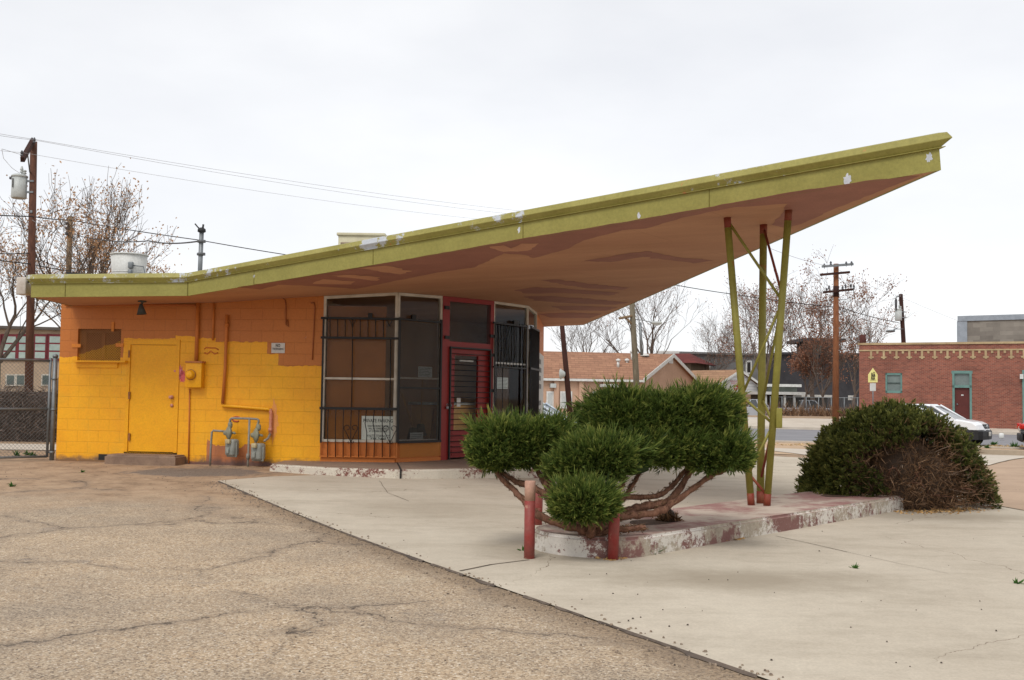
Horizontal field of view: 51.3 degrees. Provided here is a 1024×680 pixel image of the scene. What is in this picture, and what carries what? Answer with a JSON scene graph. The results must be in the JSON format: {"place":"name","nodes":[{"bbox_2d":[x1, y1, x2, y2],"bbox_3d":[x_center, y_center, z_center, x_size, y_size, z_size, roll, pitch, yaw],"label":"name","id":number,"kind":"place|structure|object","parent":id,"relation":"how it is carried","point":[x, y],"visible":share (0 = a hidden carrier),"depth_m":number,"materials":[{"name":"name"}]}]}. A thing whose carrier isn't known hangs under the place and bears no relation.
{"place":"outdoors","nodes":[
{"label":"outdoors","id":0,"kind":"place"},
{"bbox_2d":[0,415,1023,679],"bbox_3d":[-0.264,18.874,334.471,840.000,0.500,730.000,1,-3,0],"label":"ground","id":1,"kind":"structure","parent":0,"point":[124,573],"depth_m":7.61,"materials":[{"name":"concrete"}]},
{"bbox_2d":[9,137,36,391],"bbox_3d":[-17.968,-2.116,39.420,1.084,11.220,2.395,3,-4,-34],"label":"utility pole","id":2,"kind":"object","parent":1,"relation":"on","point":[19,191],"visible":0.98,"depth_m":40.05,"materials":[{"name":"brown wood"}]},
{"bbox_2d":[0,253,59,267],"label":"overhead wire","id":3,"kind":"object","parent":2,"relation":"attached to","point":[28,253],"visible":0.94,"depth_m":39.89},
{"bbox_2d":[0,260,70,270],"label":"overhead wire","id":4,"kind":"object","parent":2,"relation":"attached to","point":[35,265],"visible":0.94,"depth_m":40.78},
{"bbox_2d":[32,220,82,268],"bbox_3d":[-17.917,-3.717,42.091,0.096,1.365,4.314,1,-3,3],"label":"overhead wire","id":5,"kind":"object","parent":2,"relation":"attached to","point":[62,240],"visible":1,"depth_m":42.46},
{"bbox_2d":[0,215,285,254],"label":"overhead wire","id":6,"kind":"object","parent":2,"relation":"attached to","point":[141,231],"visible":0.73,"depth_m":46.20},
{"bbox_2d":[7,151,474,218],"bbox_3d":[-7.390,-6.946,53.303,1.398,3.153,41.710,-1,-4,33],"label":"overhead wire","id":7,"kind":"object","parent":2,"relation":"attached to","point":[227,186],"visible":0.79,"depth_m":45.73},
{"bbox_2d":[0,135,498,212],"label":"overhead wire","id":8,"kind":"object","parent":2,"relation":"attached to","point":[234,175],"visible":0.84,"depth_m":47.26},
{"bbox_2d":[3,134,517,210],"bbox_3d":[-7.363,-7.791,54.979,1.834,3.252,43.357,-1,-4,34],"label":"overhead wire","id":9,"kind":"object","parent":2,"relation":"attached to","point":[241,173],"visible":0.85,"depth_m":47.90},
{"bbox_2d":[0,444,55,449],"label":"pavement strip","id":10,"kind":"object","parent":1,"relation":"on","point":[36,447],"visible":0.21,"depth_m":23.66,"materials":[{"name":"concrete"}]},
{"bbox_2d":[0,380,57,441],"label":"vine hedge","id":11,"kind":"object","parent":1,"relation":"on","point":[18,423],"visible":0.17,"depth_m":26.32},
{"bbox_2d":[0,326,59,391],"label":"school building","id":12,"kind":"structure","parent":1,"relation":"on","point":[47,343],"depth_m":67.28,"materials":[{"name":"beige brick"}]},
{"bbox_2d":[1,334,18,358],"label":"window","id":13,"kind":"structure","parent":12,"relation":"in","point":[11,338],"depth_m":66.91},
{"bbox_2d":[5,374,15,385],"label":"window","id":14,"kind":"structure","parent":12,"relation":"in","point":[8,376],"depth_m":66.81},
{"bbox_2d":[15,374,24,385],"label":"window","id":15,"kind":"structure","parent":12,"relation":"in","point":[21,381],"depth_m":66.97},
{"bbox_2d":[16,334,25,358],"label":"window","id":16,"kind":"structure","parent":12,"relation":"in","point":[20,353],"depth_m":67.06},
{"bbox_2d":[34,334,47,359],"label":"window","id":17,"kind":"structure","parent":12,"relation":"in","point":[40,340],"depth_m":67.37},
{"bbox_2d":[41,374,48,385],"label":"window","id":18,"kind":"structure","parent":12,"relation":"in","point":[46,376],"depth_m":67.33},
{"bbox_2d":[46,334,59,360],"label":"window","id":19,"kind":"structure","parent":12,"relation":"in","point":[53,340],"depth_m":67.57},
{"bbox_2d":[45,354,57,459],"bbox_3d":[-8.441,1.276,19.561,0.160,2.047,0.097,2,-3,-25],"label":"gate post","id":20,"kind":"object","parent":1,"relation":"on","point":[54,378],"visible":0.98,"depth_m":19.55,"materials":[{"name":"metal"}]},
{"bbox_2d":[0,358,51,458],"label":"chain link gate","id":21,"kind":"structure","parent":20,"relation":"attached to","point":[49,361],"depth_m":19.34,"materials":[{"name":"metal"}]},
{"bbox_2d":[65,216,72,271],"bbox_3d":[-19.202,-0.778,46.023,0.320,9.196,0.410,1,-3,0],"label":"utility pole","id":22,"kind":"object","parent":1,"relation":"on","point":[67,252],"visible":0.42,"depth_m":46.16,"materials":[{"name":"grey wood"}]},
{"bbox_2d":[0,201,140,379],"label":"bare tree","id":23,"kind":"object","parent":1,"relation":"on","point":[6,334],"visible":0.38,"depth_m":51.60,"materials":[{"name":"brown plant"}]},
{"bbox_2d":[0,158,188,390],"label":"bare tree","id":24,"kind":"object","parent":1,"relation":"on","point":[93,252],"visible":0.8,"depth_m":44.55,"materials":[{"name":"brown plant"}]},
{"bbox_2d":[15,226,181,321],"bbox_3d":[-20.048,-0.857,52.465,6.534,9.860,7.353,-2,-4,45],"label":"bare tree","id":25,"kind":"object","parent":1,"relation":"on","point":[59,313],"visible":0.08,"depth_m":52.22,"materials":[{"name":"brown plant"}]},
{"bbox_2d":[104,453,185,465],"bbox_3d":[-6.508,2.215,18.946,1.321,0.360,0.440,0,-3,8],"label":"side step","id":26,"kind":"object","parent":1,"relation":"on","point":[148,459],"visible":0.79,"depth_m":18.75,"materials":[{"name":"concrete"}]},
{"bbox_2d":[209,419,238,465],"bbox_3d":[-5.050,1.804,18.764,0.522,0.831,0.225,-1,-3,28],"label":"gas meter","id":27,"kind":"object","parent":1,"relation":"on","point":[231,447],"visible":1,"depth_m":18.68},
{"bbox_2d":[270,458,541,478],"bbox_3d":[0.096,2.528,21.645,4.454,0.400,10.831,-1,-3,30],"label":"front step","id":28,"kind":"object","parent":1,"relation":"on","point":[455,468],"visible":0.4,"depth_m":17.44,"materials":[{"name":"paint"}]},
{"bbox_2d":[217,481,756,676],"bbox_3d":[0.131,1.832,7.818,0.069,0.147,18.895,2,-3,-29],"label":"asphalt edge","id":29,"kind":"object","parent":1,"relation":"on","point":[706,659],"visible":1,"depth_m":7.28,"materials":[{"name":"asphalt"}]},
{"bbox_2d":[26,132,951,465],"bbox_3d":[-1.921,0.386,19.105,12.710,4.358,16.804,1,-3,0],"label":"filling station","id":30,"kind":"object","parent":1,"relation":"on","point":[364,328],"visible":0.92,"depth_m":18.84,"materials":[{"name":"paint"}]},
{"bbox_2d":[16,277,30,295],"bbox_3d":[-8.297,-0.924,18.332,0.448,0.300,0.249,0,-3,17],"label":"flood light","id":31,"kind":"object","parent":30,"relation":"attached to","point":[23,286],"visible":0.85,"depth_m":18.26,"materials":[{"name":"white plastic"}]},
{"bbox_2d":[72,322,127,367],"bbox_3d":[-7.473,0.091,19.492,1.101,0.832,0.420,0,-3,8],"label":"window","id":32,"kind":"structure","parent":30,"relation":"in","point":[100,348],"depth_m":19.47,"materials":[{"name":"orange"}]},
{"bbox_2d":[110,252,148,273],"bbox_3d":[-7.902,-1.280,22.083,0.846,0.990,0.785,1,-3,0],"label":"roof fan","id":33,"kind":"object","parent":30,"relation":"on","point":[126,262],"visible":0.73,"depth_m":21.80},
{"bbox_2d":[137,300,146,314],"bbox_3d":[-6.502,-0.565,18.741,0.169,0.248,0.167,1,-3,0],"label":"eave lamp","id":34,"kind":"object","parent":30,"relation":"hanging from","point":[141,310],"visible":1,"depth_m":18.70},
{"bbox_2d":[124,340,180,454],"bbox_3d":[-6.480,1.032,19.221,1.019,2.072,0.175,0,-3,8],"label":"service door","id":35,"kind":"structure","parent":30,"relation":"in","point":[152,383],"depth_m":19.22,"materials":[{"name":"yellow paint"}]},
{"bbox_2d":[185,361,205,387],"bbox_3d":[-5.660,0.612,18.991,0.320,0.472,0.243,0,-3,8],"label":"electric meter","id":36,"kind":"object","parent":30,"relation":"attached to","point":[194,373],"visible":1,"depth_m":18.96,"materials":[{"name":"yellow paint"}]},
{"bbox_2d":[195,223,205,270],"bbox_3d":[-6.324,-1.549,21.593,0.217,1.638,0.170,3,-3,-31],"label":"service mast","id":37,"kind":"object","parent":30,"relation":"on","point":[201,240],"visible":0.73,"depth_m":21.58,"materials":[{"name":"metal"}]},
{"bbox_2d":[70,232,196,243],"bbox_3d":[-12.505,-3.310,33.919,0.504,3.751,27.347,2,-3,-28],"label":"overhead wire","id":38,"kind":"object","parent":37,"relation":"attached to","point":[141,241],"visible":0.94,"depth_m":30.53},
{"bbox_2d":[230,417,270,466],"bbox_3d":[-4.612,1.796,18.654,0.739,0.878,0.301,1,-3,0],"label":"gas meter","id":39,"kind":"object","parent":30,"relation":"attached to","point":[257,451],"visible":1,"depth_m":18.62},
{"bbox_2d":[271,343,284,352],"bbox_3d":[-4.147,0.142,18.913,0.246,0.179,0.010,0,-3,8],"label":"warning sign","id":40,"kind":"object","parent":30,"relation":"attached to","point":[277,347],"visible":1,"depth_m":18.91,"materials":[{"name":"white"}]},
{"bbox_2d":[319,292,399,461],"bbox_3d":[-2.673,0.654,18.777,1.398,3.007,0.187,1,-3,1],"label":"window","id":41,"kind":"structure","parent":30,"relation":"in","point":[356,338],"depth_m":18.83,"materials":[{"name":"brown glass"}]},
{"bbox_2d":[337,232,386,244],"bbox_3d":[-3.153,-1.494,22.606,1.010,1.433,0.920,1,-3,0],"label":"swamp cooler","id":42,"kind":"object","parent":30,"relation":"on","point":[344,237],"visible":0.17,"depth_m":22.21,"materials":[{"name":"metal"}]},
{"bbox_2d":[361,416,392,439],"bbox_3d":[-2.351,1.553,18.769,0.595,0.426,0.012,1,-3,1],"label":"parking sign","id":43,"kind":"object","parent":30,"relation":"attached to","point":[387,420],"visible":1,"depth_m":18.77,"materials":[{"name":"white"}]},
{"bbox_2d":[395,292,442,461],"bbox_3d":[-1.672,0.676,19.142,0.807,3.030,0.947,1,-3,0],"label":"window","id":44,"kind":"structure","parent":30,"relation":"in","point":[408,450],"depth_m":19.11,"materials":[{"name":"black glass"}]},
{"bbox_2d":[418,366,431,377],"bbox_3d":[-1.572,0.580,19.324,0.004,0.195,0.345,-2,-4,42],"label":"notice","id":45,"kind":"object","parent":30,"relation":"on","point":[420,368],"visible":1,"depth_m":19.33,"materials":[{"name":"paper"}]},
{"bbox_2d":[408,402,475,438],"bbox_3d":[-1.297,1.713,20.367,0.600,1.055,1.400,-2,-4,38],"label":"shop counter","id":46,"kind":"object","parent":30,"relation":"in","point":[465,405],"visible":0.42,"depth_m":20.24,"materials":[{"name":"brown paint"}]},
{"bbox_2d":[440,296,493,459],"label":"entrance door","id":47,"kind":"structure","parent":30,"relation":"in","point":[450,446],"depth_m":20.02,"materials":[{"name":"red paint"}]},
{"bbox_2d":[497,377,507,388],"bbox_3d":[-0.187,0.855,21.142,0.004,0.222,0.409,-1,-3,31],"label":"notice","id":48,"kind":"object","parent":30,"relation":"attached to","point":[499,383],"visible":0.98,"depth_m":21.11,"materials":[{"name":"paper"}]},
{"bbox_2d":[493,301,527,415],"bbox_3d":[-0.062,0.772,21.299,0.174,3.031,1.425,-1,-3,31],"label":"window","id":49,"kind":"structure","parent":30,"relation":"in","point":[500,369],"depth_m":21.27,"materials":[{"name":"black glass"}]},
{"bbox_2d":[527,306,539,417],"bbox_3d":[0.429,0.886,22.634,0.130,3.107,1.502,0,-3,8],"label":"window","id":50,"kind":"structure","parent":30,"relation":"in","point":[534,332],"depth_m":22.60,"materials":[{"name":"black glass"}]},
{"bbox_2d":[539,353,543,413],"bbox_3d":[0.679,1.132,25.328,0.032,1.586,2.462,1,-3,4],"label":"wall board","id":51,"kind":"object","parent":30,"relation":"attached to","point":[541,366],"depth_m":25.41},
{"bbox_2d":[200,480,783,679],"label":"loose gravel","id":52,"kind":"structure","parent":1,"relation":"on","point":[648,649],"depth_m":8.19,"materials":[{"name":"gravel"}]},
{"bbox_2d":[543,402,576,422],"bbox_3d":[0.921,3.380,44.967,4.785,1.534,1.827,0,-3,14],"label":"parked sedan","id":53,"kind":"object","parent":1,"relation":"on","point":[547,407],"visible":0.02,"depth_m":44.94,"materials":[{"name":"silver metal"}]},
{"bbox_2d":[547,318,629,352],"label":"bare tree","id":54,"kind":"object","parent":1,"relation":"on","point":[584,344],"visible":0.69,"depth_m":112.30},
{"bbox_2d":[543,350,696,413],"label":"peach hall","id":55,"kind":"structure","parent":1,"relation":"on","point":[662,370],"depth_m":94.29,"materials":[{"name":"paint"}]},
{"bbox_2d":[546,391,553,406],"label":"window","id":56,"kind":"structure","parent":55,"relation":"in","point":[549,394],"depth_m":91.07,"materials":[{"name":"white paint"}]},
{"bbox_2d":[560,391,571,407],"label":"window","id":57,"kind":"structure","parent":55,"relation":"in","point":[562,393],"depth_m":91.32,"materials":[{"name":"white paint"}]},
{"bbox_2d":[218,456,1023,679],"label":"concrete pad","id":58,"kind":"object","parent":1,"relation":"on","point":[925,616],"visible":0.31,"depth_m":9.04,"materials":[{"name":"concrete"}]},
{"bbox_2d":[6,466,1023,671],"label":"grit","id":59,"kind":"object","parent":58,"relation":"on","point":[581,599],"visible":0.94,"depth_m":7.21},
{"bbox_2d":[524,480,535,558],"bbox_3d":[0.162,1.704,9.792,0.099,0.818,0.101,1,-3,0],"label":"bollard","id":60,"kind":"object","parent":58,"relation":"on","point":[529,526],"visible":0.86,"depth_m":9.76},
{"bbox_2d":[535,493,542,524],"bbox_3d":[0.298,1.988,12.213,0.108,0.478,0.100,1,-3,0],"label":"bollard","id":61,"kind":"object","parent":58,"relation":"on","point":[538,502],"visible":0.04,"depth_m":12.17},
{"bbox_2d":[595,557,626,560],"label":"leaf litter","id":62,"kind":"object","parent":58,"relation":"on","point":[611,559],"visible":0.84,"depth_m":9.78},
{"bbox_2d":[607,514,619,559],"bbox_3d":[0.934,1.783,9.787,0.118,0.684,0.100,1,-3,0],"label":"bollard","id":63,"kind":"object","parent":58,"relation":"on","point":[613,540],"visible":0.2,"depth_m":9.74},
{"bbox_2d":[535,490,902,557],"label":"curb","id":64,"kind":"structure","parent":58,"relation":"on","point":[706,524],"depth_m":11.48,"materials":[{"name":"paint"}]},
{"bbox_2d":[459,370,761,538],"bbox_3d":[0.985,1.099,10.289,2.952,1.656,1.849,1,-3,-11],"label":"juniper bush","id":65,"kind":"object","parent":64,"relation":"on","point":[602,448],"visible":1,"depth_m":10.25,"materials":[{"name":"green plant"}]},
{"bbox_2d":[630,519,672,524],"bbox_3d":[1.444,1.895,11.117,0.519,0.001,0.385,3,-4,-34],"label":"planting hole","id":66,"kind":"object","parent":64,"relation":"on","point":[650,521],"visible":0.96,"depth_m":11.08,"materials":[{"name":"soil"}]},
{"bbox_2d":[654,509,681,521],"bbox_3d":[1.638,1.895,11.245,0.408,0.251,0.332,1,-3,0],"label":"dry stump","id":67,"kind":"object","parent":66,"relation":"on","point":[670,515],"visible":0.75,"depth_m":11.19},
{"bbox_2d":[724,209,791,505],"bbox_3d":[2.950,0.242,13.140,0.762,3.612,1.034,1,-3,0],"label":"canopy support","id":68,"kind":"object","parent":64,"relation":"on","point":[763,495],"visible":0.88,"depth_m":13.03,"materials":[{"name":"green paint"}]},
{"bbox_2d":[821,493,854,496],"bbox_3d":[4.494,2.120,14.622,0.387,0.001,0.860,-2,-4,38],"label":"planting hole","id":69,"kind":"object","parent":64,"relation":"on","point":[830,495],"visible":0.61,"depth_m":14.47,"materials":[{"name":"soil"}]},
{"bbox_2d":[894,507,984,514],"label":"leaf litter","id":70,"kind":"object","parent":58,"relation":"on","point":[937,510],"visible":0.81,"depth_m":14.40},
{"bbox_2d":[588,285,712,353],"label":"bare tree","id":71,"kind":"object","parent":1,"relation":"on","point":[651,347],"visible":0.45,"depth_m":116.17,"materials":[{"name":"orange plant"}]},
{"bbox_2d":[657,351,715,370],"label":"maroon roof house","id":72,"kind":"structure","parent":1,"relation":"on","point":[691,362],"depth_m":121.36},
{"bbox_2d":[679,351,757,380],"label":"grey house","id":73,"kind":"structure","parent":1,"relation":"on","point":[747,366],"depth_m":127.82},
{"bbox_2d":[745,360,751,373],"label":"window","id":74,"kind":"structure","parent":73,"relation":"in","point":[748,369],"depth_m":128.37,"materials":[{"name":"white paint"}]},
{"bbox_2d":[687,303,757,352],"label":"bare tree","id":75,"kind":"object","parent":1,"relation":"on","point":[731,331],"visible":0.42,"depth_m":131.40,"materials":[{"name":"orange plant"}]},
{"bbox_2d":[691,370,757,403],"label":"gabled annex","id":76,"kind":"object","parent":1,"relation":"on","point":[725,375],"visible":0.11,"depth_m":102.73,"materials":[{"name":"beige paint"}]},
{"bbox_2d":[726,379,737,391],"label":"crest sign","id":77,"kind":"object","parent":76,"relation":"attached to","point":[731,382],"visible":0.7,"depth_m":101.40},
{"bbox_2d":[692,307,757,369],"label":"bare tree","id":78,"kind":"object","parent":1,"relation":"on","point":[725,353],"visible":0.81,"depth_m":122.50,"materials":[{"name":"orange plant"}]},
{"bbox_2d":[747,399,768,415],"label":"pickup truck","id":79,"kind":"object","parent":1,"relation":"on","point":[751,410],"visible":0.02,"depth_m":92.32,"materials":[{"name":"grey paint"}]},
{"bbox_2d":[722,271,812,380],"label":"bare tree","id":80,"kind":"object","parent":1,"relation":"on","point":[769,345],"visible":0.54,"depth_m":107.62,"materials":[{"name":"orange plant"}]},
{"bbox_2d":[747,392,805,406],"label":"shed","id":81,"kind":"structure","parent":1,"relation":"on","point":[787,396],"depth_m":97.34,"materials":[{"name":"white paint"}]},
{"bbox_2d":[757,384,801,391],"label":"shed","id":82,"kind":"structure","parent":1,"relation":"on","point":[787,387],"depth_m":99.90,"materials":[{"name":"white paint"}]},
{"bbox_2d":[778,400,830,415],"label":"pickup truck","id":83,"kind":"object","parent":1,"relation":"on","point":[812,402],"visible":0.03,"depth_m":90.33,"materials":[{"name":"grey paint"}]},
{"bbox_2d":[765,401,856,416],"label":"dry brush","id":84,"kind":"object","parent":1,"relation":"on","point":[804,412],"visible":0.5,"depth_m":83.20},
{"bbox_2d":[766,338,858,416],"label":"dark house","id":85,"kind":"structure","parent":1,"relation":"on","point":[845,388],"depth_m":111.96,"materials":[{"name":"grey"}]},
{"bbox_2d":[795,395,831,407],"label":"shed","id":86,"kind":"structure","parent":1,"relation":"on","point":[796,399],"depth_m":96.86,"materials":[{"name":"white paint"}]},
{"bbox_2d":[770,396,858,415],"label":"wire fence","id":87,"kind":"object","parent":1,"relation":"on","point":[818,405],"visible":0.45,"depth_m":83.65,"materials":[{"name":"metal"}]},
{"bbox_2d":[782,298,858,409],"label":"bare tree","id":88,"kind":"object","parent":1,"relation":"on","point":[821,344],"visible":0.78,"depth_m":85.67,"materials":[{"name":"orange plant"}]},
{"bbox_2d":[784,337,857,415],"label":"bare tree","id":89,"kind":"object","parent":1,"relation":"on","point":[803,367],"visible":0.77,"depth_m":87.45,"materials":[{"name":"orange plant"}]},
{"bbox_2d":[739,244,906,400],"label":"bare tree","id":90,"kind":"object","parent":1,"relation":"on","point":[826,310],"visible":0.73,"depth_m":91.84,"materials":[{"name":"orange plant"}]},
{"bbox_2d":[820,261,854,422],"bbox_3d":[18.863,0.406,61.962,2.038,10.014,0.608,1,-3,0],"label":"utility pole","id":91,"kind":"object","parent":1,"relation":"on","point":[835,291],"visible":0.96,"depth_m":61.94,"materials":[{"name":"red wood"}]},
{"bbox_2d":[676,285,898,322],"bbox_3d":[17.593,-2.401,64.800,22.436,1.478,3.417,3,-4,-32],"label":"overhead wire","id":92,"kind":"object","parent":91,"relation":"attached to","point":[786,301],"visible":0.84,"depth_m":63.27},
{"bbox_2d":[816,289,914,408],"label":"bare tree","id":93,"kind":"object","parent":1,"relation":"on","point":[869,335],"visible":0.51,"depth_m":107.84,"materials":[{"name":"orange plant"}]},
{"bbox_2d":[748,426,1018,434],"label":"kerb","id":94,"kind":"structure","parent":1,"relation":"on","point":[816,428],"depth_m":61.37,"materials":[{"name":"concrete"}]},
{"bbox_2d":[754,442,1019,454],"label":"dirt verge","id":95,"kind":"structure","parent":1,"relation":"on","point":[786,445],"depth_m":39.17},
{"bbox_2d":[559,326,572,420],"bbox_3d":[1.697,1.320,32.953,0.624,4.293,0.308,2,-3,-16],"label":"utility pole","id":96,"kind":"object","parent":95,"relation":"on","point":[564,373],"visible":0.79,"depth_m":32.93,"materials":[{"name":"brown wood"}]},
{"bbox_2d":[618,303,661,387],"bbox_3d":[5.349,0.859,44.825,1.816,7.000,0.670,1,-3,0],"label":"utility pole","id":97,"kind":"object","parent":95,"relation":"on","point":[632,320],"visible":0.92,"depth_m":44.95,"materials":[{"name":"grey wood"}]},
{"bbox_2d":[766,440,1023,448],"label":"street kerb","id":98,"kind":"structure","parent":1,"relation":"on","point":[978,446],"depth_m":40.77,"materials":[{"name":"concrete"}]},
{"bbox_2d":[886,294,905,342],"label":"utility pole","id":99,"kind":"object","parent":1,"relation":"on","point":[899,313],"visible":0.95,"depth_m":74.99,"materials":[{"name":"brown wood"}]},
{"bbox_2d":[794,396,1003,512],"bbox_3d":[5.532,1.722,15.380,2.892,1.851,2.607,1,-3,0],"label":"juniper bush","id":100,"kind":"object","parent":1,"relation":"on","point":[913,455],"visible":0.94,"depth_m":14.78,"materials":[{"name":"green plant"}]},
{"bbox_2d":[858,335,1023,428],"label":"brick shop","id":101,"kind":"structure","parent":1,"relation":"on","point":[981,381],"depth_m":61.08,"materials":[{"name":"red brick"}]},
{"bbox_2d":[885,373,901,392],"bbox_3d":[22.430,2.527,62.641,0.941,1.185,0.120,-1,-3,27],"label":"window","id":102,"kind":"structure","parent":101,"relation":"in","point":[893,381],"depth_m":62.66,"materials":[{"name":"teal paint"}]},
{"bbox_2d":[957,314,1023,341],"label":"grey block","id":103,"kind":"structure","parent":101,"relation":"on","point":[992,328],"depth_m":76.95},
{"bbox_2d":[979,444,1023,446],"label":"verge grass","id":104,"kind":"structure","parent":1,"relation":"on","point":[1002,446],"depth_m":41.81,"materials":[{"name":"plant"}]},
{"bbox_2d":[980,449,1023,455],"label":"lot kerb","id":105,"kind":"structure","parent":1,"relation":"on","point":[1003,452],"depth_m":33.60,"materials":[{"name":"concrete"}]},
{"bbox_2d":[984,459,1023,509],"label":"asphalt patch","id":106,"kind":"object","parent":1,"relation":"on","point":[1010,476],"visible":0.38,"depth_m":19.96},
{"bbox_2d":[0,0,1023,353],"label":"sky","id":107,"kind":"structure","parent":0,"point":[513,105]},
{"bbox_2d":[739,428,1023,445],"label":"street","id":108,"kind":"structure","parent":0,"point":[794,435],"depth_m":50.95,"materials":[{"name":"asphalt"}]},
{"bbox_2d":[868,368,877,403],"bbox_3d":[19.250,3.231,56.910,0.508,3.489,0.086,1,-3,0],"label":"school crossing sign","id":109,"kind":"object","parent":108,"relation":"on","point":[872,376],"visible":0.94,"depth_m":56.94,"materials":[{"name":"metal"}]},
{"bbox_2d":[916,404,991,443],"bbox_3d":[17.006,3.438,43.166,4.395,1.689,2.220,-1,-4,37],"label":"parked suv","id":110,"kind":"object","parent":108,"relation":"on","point":[980,431],"visible":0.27,"depth_m":41.78,"materials":[{"name":"white paint"}]},
{"bbox_2d":[1017,422,1023,442],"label":"parked sedan","id":111,"kind":"object","parent":108,"relation":"on","point":[1020,434],"visible":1,"depth_m":39.47,"materials":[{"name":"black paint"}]},
{"bbox_2d":[748,418,1018,431],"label":"pavement","id":112,"kind":"structure","parent":0,"point":[801,422],"depth_m":64.30,"materials":[{"name":"concrete"}]},
{"bbox_2d":[765,448,1023,464],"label":"driveway","id":113,"kind":"structure","parent":0,"point":[992,459],"depth_m":30.72,"materials":[{"name":"concrete"}]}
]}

